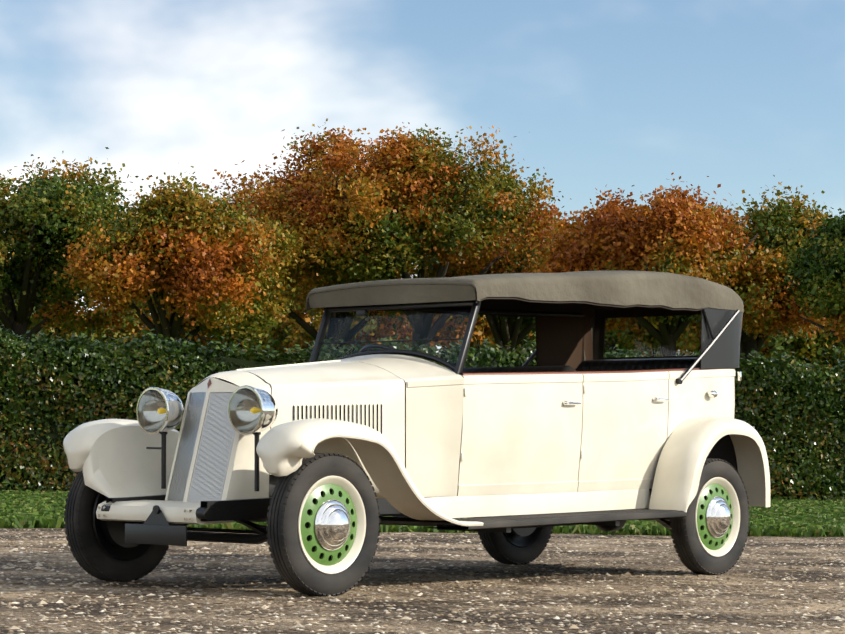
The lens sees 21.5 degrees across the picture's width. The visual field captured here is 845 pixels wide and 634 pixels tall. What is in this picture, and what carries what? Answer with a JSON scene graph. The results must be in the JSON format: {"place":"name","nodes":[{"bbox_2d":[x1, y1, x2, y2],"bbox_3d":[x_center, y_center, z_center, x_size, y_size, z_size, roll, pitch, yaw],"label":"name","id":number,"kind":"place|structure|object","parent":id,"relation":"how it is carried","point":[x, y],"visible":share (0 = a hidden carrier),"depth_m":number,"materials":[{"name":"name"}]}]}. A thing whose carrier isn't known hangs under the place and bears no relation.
{"place":"outdoors","nodes":[
{"label":"outdoors","id":0,"kind":"place"},
{"bbox_2d":[0,528,844,633],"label":"gravel drive","id":1,"kind":"structure","parent":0,"point":[288,623],"depth_m":11.59,"materials":[{"name":"grey gravel"}]},
{"bbox_2d":[63,271,769,596],"bbox_3d":[0.140,0.582,13.128,1.836,1.900,4.637,-2,-5,41],"label":"vintage car","id":2,"kind":"object","parent":1,"relation":"on","point":[321,468],"visible":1,"depth_m":12.39,"materials":[{"name":"beige paint"}]},
{"bbox_2d":[0,528,844,633],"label":"gravel stones","id":3,"kind":"object","parent":1,"relation":"on","point":[298,625],"visible":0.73,"depth_m":11.53,"materials":[{"name":"grey gravel"}]},
{"bbox_2d":[0,490,844,536],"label":"lawn grass","id":4,"kind":"structure","parent":0,"point":[21,509],"depth_m":22.11,"materials":[{"name":"green plant"}]},
{"bbox_2d":[0,0,844,361],"label":"sky","id":5,"kind":"structure","parent":0,"point":[598,94],"materials":[{"name":"blue"}]},
{"label":"ground","id":6,"kind":"structure","parent":0,"visible":0},
{"bbox_2d":[0,232,85,339],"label":"shrub","id":7,"kind":"object","parent":6,"relation":"on","point":[31,322],"visible":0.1,"depth_m":142.74,"materials":[{"name":"green plant"}]},
{"bbox_2d":[0,147,143,344],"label":"oak tree","id":8,"kind":"object","parent":6,"relation":"on","point":[39,213],"visible":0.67,"depth_m":110.78,"materials":[{"name":"green plant"}]},
{"bbox_2d":[33,299,179,351],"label":"shrub","id":9,"kind":"object","parent":6,"relation":"on","point":[94,335],"visible":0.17,"depth_m":147.90,"materials":[{"name":"green plant"}]},
{"bbox_2d":[95,289,230,357],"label":"shrub","id":10,"kind":"object","parent":6,"relation":"on","point":[144,306],"visible":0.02,"depth_m":152.37,"materials":[{"name":"green plant"}]},
{"bbox_2d":[54,163,323,350],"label":"oak tree","id":11,"kind":"object","parent":6,"relation":"on","point":[198,258],"visible":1,"depth_m":104.65,"materials":[{"name":"orange plant"}]},
{"bbox_2d":[159,295,314,353],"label":"shrub","id":12,"kind":"object","parent":6,"relation":"on","point":[221,341],"visible":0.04,"depth_m":150.91,"materials":[{"name":"green plant"}]},
{"bbox_2d":[202,119,433,351],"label":"oak tree","id":13,"kind":"object","parent":6,"relation":"on","point":[267,195],"visible":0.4,"depth_m":117.53,"materials":[{"name":"orange plant"}]},
{"bbox_2d":[234,286,407,361],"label":"shrub","id":14,"kind":"object","parent":6,"relation":"on","point":[278,333],"visible":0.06,"depth_m":143.63,"materials":[{"name":"green plant"}]},
{"bbox_2d":[352,266,488,350],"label":"shrub","id":15,"kind":"object","parent":6,"relation":"on","point":[451,330],"depth_m":143.01,"materials":[{"name":"green plant"}]},
{"bbox_2d":[0,324,844,500],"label":"hedge","id":16,"kind":"object","parent":6,"relation":"on","point":[54,392],"visible":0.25,"depth_m":36.40,"materials":[{"name":"green plant"}]},
{"bbox_2d":[269,122,579,348],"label":"oak tree","id":17,"kind":"object","parent":6,"relation":"on","point":[434,193],"visible":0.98,"depth_m":113.65,"materials":[{"name":"orange plant"}]},
{"bbox_2d":[436,318,535,360],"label":"shrub","id":18,"kind":"object","parent":6,"relation":"on","point":[486,333],"visible":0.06,"depth_m":150.15,"materials":[{"name":"green plant"}]},
{"bbox_2d":[412,161,580,350],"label":"oak tree","id":19,"kind":"object","parent":6,"relation":"on","point":[505,330],"visible":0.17,"depth_m":121.70,"materials":[{"name":"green plant"}]},
{"bbox_2d":[604,317,699,356],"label":"shrub","id":20,"kind":"object","parent":6,"relation":"on","point":[645,344],"depth_m":148.89,"materials":[{"name":"green plant"}]},
{"bbox_2d":[527,173,791,355],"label":"oak tree","id":21,"kind":"object","parent":6,"relation":"on","point":[674,231],"visible":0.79,"depth_m":107.56,"materials":[{"name":"orange plant"}]},
{"bbox_2d":[653,315,832,366],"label":"shrub","id":22,"kind":"object","parent":6,"relation":"on","point":[772,346],"visible":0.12,"depth_m":143.10,"materials":[{"name":"green plant"}]},
{"bbox_2d":[690,175,836,366],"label":"oak tree","id":23,"kind":"object","parent":6,"relation":"on","point":[781,226],"visible":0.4,"depth_m":110.19,"materials":[{"name":"green plant"}]},
{"bbox_2d":[760,318,844,369],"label":"shrub","id":24,"kind":"object","parent":6,"relation":"on","point":[837,352],"visible":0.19,"depth_m":143.33,"materials":[{"name":"green plant"}]},
{"bbox_2d":[773,207,844,345],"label":"oak tree","id":25,"kind":"object","parent":6,"relation":"on","point":[819,264],"visible":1,"depth_m":103.33,"materials":[{"name":"green plant"}]}
]}

